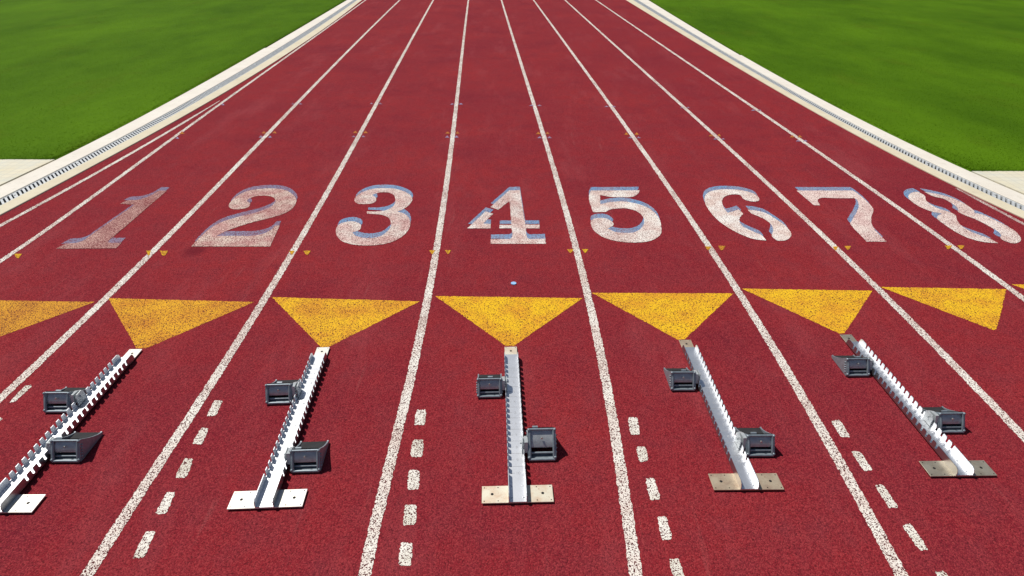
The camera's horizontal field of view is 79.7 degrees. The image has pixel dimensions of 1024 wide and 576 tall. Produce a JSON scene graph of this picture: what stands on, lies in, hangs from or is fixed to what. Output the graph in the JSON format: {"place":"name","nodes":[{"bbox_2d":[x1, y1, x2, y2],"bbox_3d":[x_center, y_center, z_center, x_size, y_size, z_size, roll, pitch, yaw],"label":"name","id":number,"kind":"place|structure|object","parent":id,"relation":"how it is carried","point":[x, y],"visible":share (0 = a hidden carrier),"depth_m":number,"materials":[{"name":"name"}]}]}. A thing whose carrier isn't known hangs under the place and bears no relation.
{"place":"outdoors","nodes":[
{"label":"outdoors","id":0,"kind":"place"},
{"bbox_2d":[0,159,54,185],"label":"pavement","id":1,"kind":"structure","parent":0,"point":[11,170],"depth_m":7.22,"materials":[{"name":"beige concrete"}]},
{"bbox_2d":[0,0,345,159],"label":"lawn","id":2,"kind":"structure","parent":0,"point":[19,16],"depth_m":13.55,"materials":[{"name":"green plant"}]},
{"bbox_2d":[0,0,1023,575],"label":"running track","id":3,"kind":"structure","parent":0,"point":[808,520],"depth_m":4.30,"materials":[{"name":"red rubber"}]},
{"bbox_2d":[10,385,31,401],"bbox_3d":[-3.010,0.646,3.759,0.047,0.001,0.169,0,31,0],"label":"dash mark","id":4,"kind":"object","parent":3,"relation":"on","point":[21,392],"visible":1,"depth_m":3.77,"materials":[{"name":"paint"}]},
{"bbox_2d":[0,300,92,335],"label":"start triangle","id":5,"kind":"object","parent":3,"relation":"on","point":[16,315],"visible":1,"depth_m":4.55,"materials":[{"name":"yellow paint"}]},
{"bbox_2d":[0,349,142,512],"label":"starting block","id":6,"kind":"object","parent":3,"relation":"on","point":[77,408],"depth_m":3.37,"materials":[{"name":"metal"}]},
{"bbox_2d":[0,101,218,226],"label":"lane line","id":7,"kind":"object","parent":3,"relation":"on","point":[59,193],"visible":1,"depth_m":7.04,"materials":[{"name":"white paint"}]},
{"bbox_2d":[56,187,168,248],"bbox_3d":[-3.785,-0.726,6.068,0.544,0.002,1.484,0,31,0],"label":"painted number","id":8,"kind":"object","parent":3,"relation":"on","point":[102,236],"visible":1,"depth_m":5.81,"materials":[{"name":"paint"}]},
{"bbox_2d":[133,531,154,557],"bbox_3d":[-1.705,1.189,2.845,0.055,0.001,0.148,-4,31,-7],"label":"dash mark","id":9,"kind":"object","parent":3,"relation":"on","point":[143,547],"visible":1,"depth_m":2.84,"materials":[{"name":"paint"}]},
{"bbox_2d":[156,492,174,513],"bbox_3d":[-1.720,1.067,3.049,0.056,0.001,0.138,-3,31,-4],"label":"dash mark","id":10,"kind":"object","parent":3,"relation":"on","point":[163,507],"visible":1,"depth_m":3.04,"materials":[{"name":"paint"}]},
{"bbox_2d":[109,298,252,347],"bbox_3d":[-2.534,0.243,4.437,1.142,0.001,0.652,0,31,0],"label":"start triangle","id":11,"kind":"object","parent":3,"relation":"on","point":[146,323],"visible":1,"depth_m":4.51,"materials":[{"name":"yellow paint"}]},
{"bbox_2d":[0,0,365,262],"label":"lane line","id":12,"kind":"object","parent":3,"relation":"on","point":[85,201],"visible":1,"depth_m":7.21,"materials":[{"name":"white paint"}]},
{"bbox_2d":[176,458,192,477],"bbox_3d":[-1.728,0.951,3.244,0.068,0.001,0.139,0,31,0],"label":"dash mark","id":13,"kind":"object","parent":3,"relation":"on","point":[184,469],"visible":1,"depth_m":3.24,"materials":[{"name":"paint"}]},
{"bbox_2d":[0,0,399,401],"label":"lane line","id":14,"kind":"object","parent":3,"relation":"on","point":[18,381],"visible":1,"depth_m":5.22,"materials":[{"name":"white paint"}]},
{"bbox_2d":[193,428,207,443],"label":"dash mark","id":15,"kind":"object","parent":3,"relation":"on","point":[200,436],"visible":1,"depth_m":3.44,"materials":[{"name":"paint"}]},
{"bbox_2d":[207,400,221,415],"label":"dash mark","id":16,"kind":"object","parent":3,"relation":"on","point":[214,408],"visible":1,"depth_m":3.64,"materials":[{"name":"paint"}]},
{"bbox_2d":[192,185,297,245],"bbox_3d":[-2.545,-0.753,6.113,0.777,0.002,1.504,0,31,0],"label":"painted number","id":17,"kind":"object","parent":3,"relation":"on","point":[216,233],"visible":1,"depth_m":5.96,"materials":[{"name":"paint"}]},
{"bbox_2d":[80,0,433,575],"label":"lane line","id":18,"kind":"object","parent":3,"relation":"on","point":[107,543],"visible":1,"depth_m":3.80,"materials":[{"name":"white paint"}]},
{"bbox_2d":[227,347,329,509],"bbox_3d":[-1.244,0.701,3.555,0.456,0.121,1.328,-1,31,-2],"label":"starting block","id":19,"kind":"object","parent":3,"relation":"on","point":[268,493],"depth_m":3.27,"materials":[{"name":"metal"}]},
{"bbox_2d":[272,297,418,346],"bbox_3d":[-1.277,0.236,4.450,1.148,0.001,0.653,0,31,0],"label":"start triangle","id":20,"kind":"object","parent":3,"relation":"on","point":[323,322],"visible":1,"depth_m":4.53,"materials":[{"name":"yellow paint"}]},
{"bbox_2d":[336,185,412,244],"bbox_3d":[-1.320,-0.761,6.126,0.700,0.002,1.492,0,31,0],"label":"painted number","id":21,"kind":"object","parent":3,"relation":"on","point":[396,213],"visible":1,"depth_m":5.95,"materials":[{"name":"paint"}]},
{"bbox_2d":[399,542,412,565],"bbox_3d":[-0.486,1.214,2.802,0.066,0.001,0.122,0,31,0],"label":"dash mark","id":22,"kind":"object","parent":3,"relation":"on","point":[405,555],"visible":1,"depth_m":2.80,"materials":[{"name":"paint"}]},
{"bbox_2d":[403,505,416,525],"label":"dash mark","id":23,"kind":"object","parent":3,"relation":"on","point":[409,515],"visible":1,"depth_m":2.98,"materials":[{"name":"paint"}]},
{"bbox_2d":[407,470,419,489],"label":"dash mark","id":24,"kind":"object","parent":3,"relation":"on","point":[413,480],"visible":1,"depth_m":3.18,"materials":[{"name":"paint"}]},
{"bbox_2d":[358,0,468,575],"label":"lane line","id":25,"kind":"object","parent":3,"relation":"on","point":[368,555],"visible":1,"depth_m":3.81,"materials":[{"name":"white paint"}]},
{"bbox_2d":[410,439,422,456],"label":"dash mark","id":26,"kind":"object","parent":3,"relation":"on","point":[417,448],"visible":1,"depth_m":3.36,"materials":[{"name":"paint"}]},
{"bbox_2d":[414,409,425,424],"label":"dash mark","id":27,"kind":"object","parent":3,"relation":"on","point":[420,415],"visible":1,"depth_m":3.58,"materials":[{"name":"paint"}]},
{"bbox_2d":[468,187,545,243],"bbox_3d":[-0.058,-0.754,6.114,0.728,0.002,1.400,0,31,0],"label":"painted number","id":28,"kind":"object","parent":3,"relation":"on","point":[518,222],"visible":1,"depth_m":5.91,"materials":[{"name":"paint"}]},
{"bbox_2d":[436,296,581,345],"bbox_3d":[-0.025,0.228,4.463,1.137,0.001,0.651,0,31,0],"label":"start triangle","id":29,"kind":"object","parent":3,"relation":"on","point":[508,321],"visible":1,"depth_m":4.54,"materials":[{"name":"yellow paint"}]},
{"bbox_2d":[476,347,556,503],"bbox_3d":[0.010,0.678,3.563,0.446,0.152,1.300,-1,31,-1],"label":"starting block","id":30,"kind":"object","parent":3,"relation":"on","point":[517,489],"depth_m":3.30,"materials":[{"name":"metal"}]},
{"bbox_2d":[501,0,642,575],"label":"lane line","id":31,"kind":"object","parent":3,"relation":"on","point":[632,549],"visible":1,"depth_m":3.80,"materials":[{"name":"white paint"}]},
{"bbox_2d":[589,187,661,241],"bbox_3d":[1.100,-0.759,6.123,0.694,0.002,1.369,0,31,0],"label":"painted number","id":32,"kind":"object","parent":3,"relation":"on","point":[647,228],"visible":1,"depth_m":6.03,"materials":[{"name":"paint"}]},
{"bbox_2d":[628,417,639,434],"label":"dash mark","id":33,"kind":"object","parent":3,"relation":"on","point":[633,425],"visible":1,"depth_m":3.52,"materials":[{"name":"paint"}]},
{"bbox_2d":[636,446,647,461],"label":"dash mark","id":34,"kind":"object","parent":3,"relation":"on","point":[642,453],"visible":1,"depth_m":3.33,"materials":[{"name":"paint"}]},
{"bbox_2d":[646,478,659,499],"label":"dash mark","id":35,"kind":"object","parent":3,"relation":"on","point":[653,492],"visible":1,"depth_m":3.12,"materials":[{"name":"paint"}]},
{"bbox_2d":[593,293,732,339],"bbox_3d":[1.174,0.197,4.515,1.101,0.001,0.631,0,31,0],"label":"start triangle","id":36,"kind":"object","parent":3,"relation":"on","point":[677,316],"visible":1,"depth_m":4.60,"materials":[{"name":"yellow paint"}]},
{"bbox_2d":[658,516,671,539],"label":"dash mark","id":37,"kind":"object","parent":3,"relation":"on","point":[665,531],"visible":1,"depth_m":2.92,"materials":[{"name":"paint"}]},
{"bbox_2d":[670,558,683,575],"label":"dash mark","id":38,"kind":"object","parent":3,"relation":"on","point":[675,567],"visible":1,"depth_m":2.74,"materials":[{"name":"paint"}]},
{"bbox_2d":[533,0,908,575],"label":"lane line","id":39,"kind":"object","parent":3,"relation":"on","point":[885,545],"visible":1,"depth_m":3.79,"materials":[{"name":"white paint"}]},
{"bbox_2d":[663,340,783,490],"bbox_3d":[1.195,0.651,3.641,0.447,0.118,1.301,0,31,0],"label":"starting block","id":40,"kind":"object","parent":3,"relation":"on","point":[743,476],"depth_m":3.37,"materials":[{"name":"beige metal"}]},
{"bbox_2d":[703,186,790,240],"bbox_3d":[2.299,-0.776,6.152,0.642,0.002,1.362,0,31,0],"label":"painted number","id":41,"kind":"object","parent":3,"relation":"on","point":[779,230],"visible":1,"depth_m":6.09,"materials":[{"name":"paint"}]},
{"bbox_2d":[565,0,1023,441],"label":"lane line","id":42,"kind":"object","parent":3,"relation":"on","point":[989,400],"visible":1,"depth_m":4.80,"materials":[{"name":"white paint"}]},
{"bbox_2d":[744,288,871,332],"bbox_3d":[2.321,0.162,4.575,1.014,0.001,0.619,0,31,0],"label":"start triangle","id":43,"kind":"object","parent":3,"relation":"on","point":[836,310],"visible":1,"depth_m":4.66,"materials":[{"name":"yellow paint"}]},
{"bbox_2d":[596,0,1023,300],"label":"lane line","id":44,"kind":"object","parent":3,"relation":"on","point":[980,266],"visible":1,"depth_m":6.52,"materials":[{"name":"white paint"}]},
{"bbox_2d":[831,420,849,436],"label":"dash mark","id":45,"kind":"object","parent":3,"relation":"on","point":[838,425],"visible":1,"depth_m":3.50,"materials":[{"name":"paint"}]},
{"bbox_2d":[795,187,886,241],"bbox_3d":[3.388,-0.762,6.128,0.640,0.002,1.344,0,31,0],"label":"painted number","id":46,"kind":"object","parent":3,"relation":"on","point":[859,218],"visible":1,"depth_m":6.28,"materials":[{"name":"paint"}]},
{"bbox_2d":[852,451,871,470],"bbox_3d":[1.875,0.926,3.287,0.056,0.001,0.142,0,31,0],"label":"dash mark","id":47,"kind":"object","parent":3,"relation":"on","point":[862,461],"visible":1,"depth_m":3.29,"materials":[{"name":"paint"}]},
{"bbox_2d":[876,484,897,507],"bbox_3d":[1.882,1.046,3.084,0.055,0.001,0.150,0,31,0],"label":"dash mark","id":48,"kind":"object","parent":3,"relation":"on","point":[886,496],"visible":1,"depth_m":3.08,"materials":[{"name":"paint"}]},
{"bbox_2d":[831,334,997,476],"bbox_3d":[2.336,0.613,3.708,0.437,0.116,1.274,0,31,-1],"label":"starting block","id":49,"kind":"object","parent":3,"relation":"on","point":[927,422],"depth_m":3.48,"materials":[{"name":"grey metal"}]},
{"bbox_2d":[903,523,927,550],"bbox_3d":[1.892,1.167,2.880,0.054,0.001,0.149,0,31,0],"label":"dash mark","id":50,"kind":"object","parent":3,"relation":"on","point":[914,536],"visible":1,"depth_m":2.88,"materials":[{"name":"paint"}]},
{"bbox_2d":[935,571,947,575],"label":"dash mark","id":51,"kind":"object","parent":3,"relation":"on","point":[941,573],"visible":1,"depth_m":2.72,"materials":[{"name":"paint"}]},
{"bbox_2d":[882,287,1005,329],"bbox_3d":[3.409,0.144,4.604,0.977,0.001,0.601,0,31,0],"label":"start triangle","id":52,"kind":"object","parent":3,"relation":"on","point":[982,307],"visible":1,"depth_m":4.69,"materials":[{"name":"yellow paint"}]},
{"bbox_2d":[904,188,1020,242],"bbox_3d":[4.427,-0.744,6.098,0.587,0.002,1.337,0,31,0],"label":"painted number","id":53,"kind":"object","parent":3,"relation":"on","point":[1002,231],"visible":1,"depth_m":6.01,"materials":[{"name":"paint"}]},
{"bbox_2d":[955,188,1023,224],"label":"lane line","id":54,"kind":"object","parent":3,"relation":"on","point":[1002,212],"visible":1,"depth_m":6.20,"materials":[{"name":"paint"}]},
{"bbox_2d":[1012,284,1023,288],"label":"start triangle","id":55,"kind":"object","parent":3,"relation":"on","point":[1019,285],"visible":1,"depth_m":4.88,"materials":[{"name":"yellow paint"}]},
{"bbox_2d":[649,0,1023,171],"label":"lawn","id":56,"kind":"structure","parent":0,"point":[1001,18],"depth_m":13.14,"materials":[{"name":"green plant"}]},
{"bbox_2d":[971,171,1023,194],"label":"pavement","id":57,"kind":"structure","parent":0,"point":[1013,180],"depth_m":6.91,"materials":[{"name":"beige concrete"}]},
{"label":"ground","id":58,"kind":"structure","parent":0,"visible":0},
{"bbox_2d":[0,0,361,215],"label":"drain","id":59,"kind":"object","parent":58,"relation":"on","point":[17,192],"visible":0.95,"depth_m":8.88,"materials":[{"name":"beige concrete"}]},
{"bbox_2d":[627,0,1023,218],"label":"drain","id":60,"kind":"object","parent":58,"relation":"on","point":[993,193],"visible":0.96,"depth_m":8.54,"materials":[{"name":"beige concrete"}]}
]}

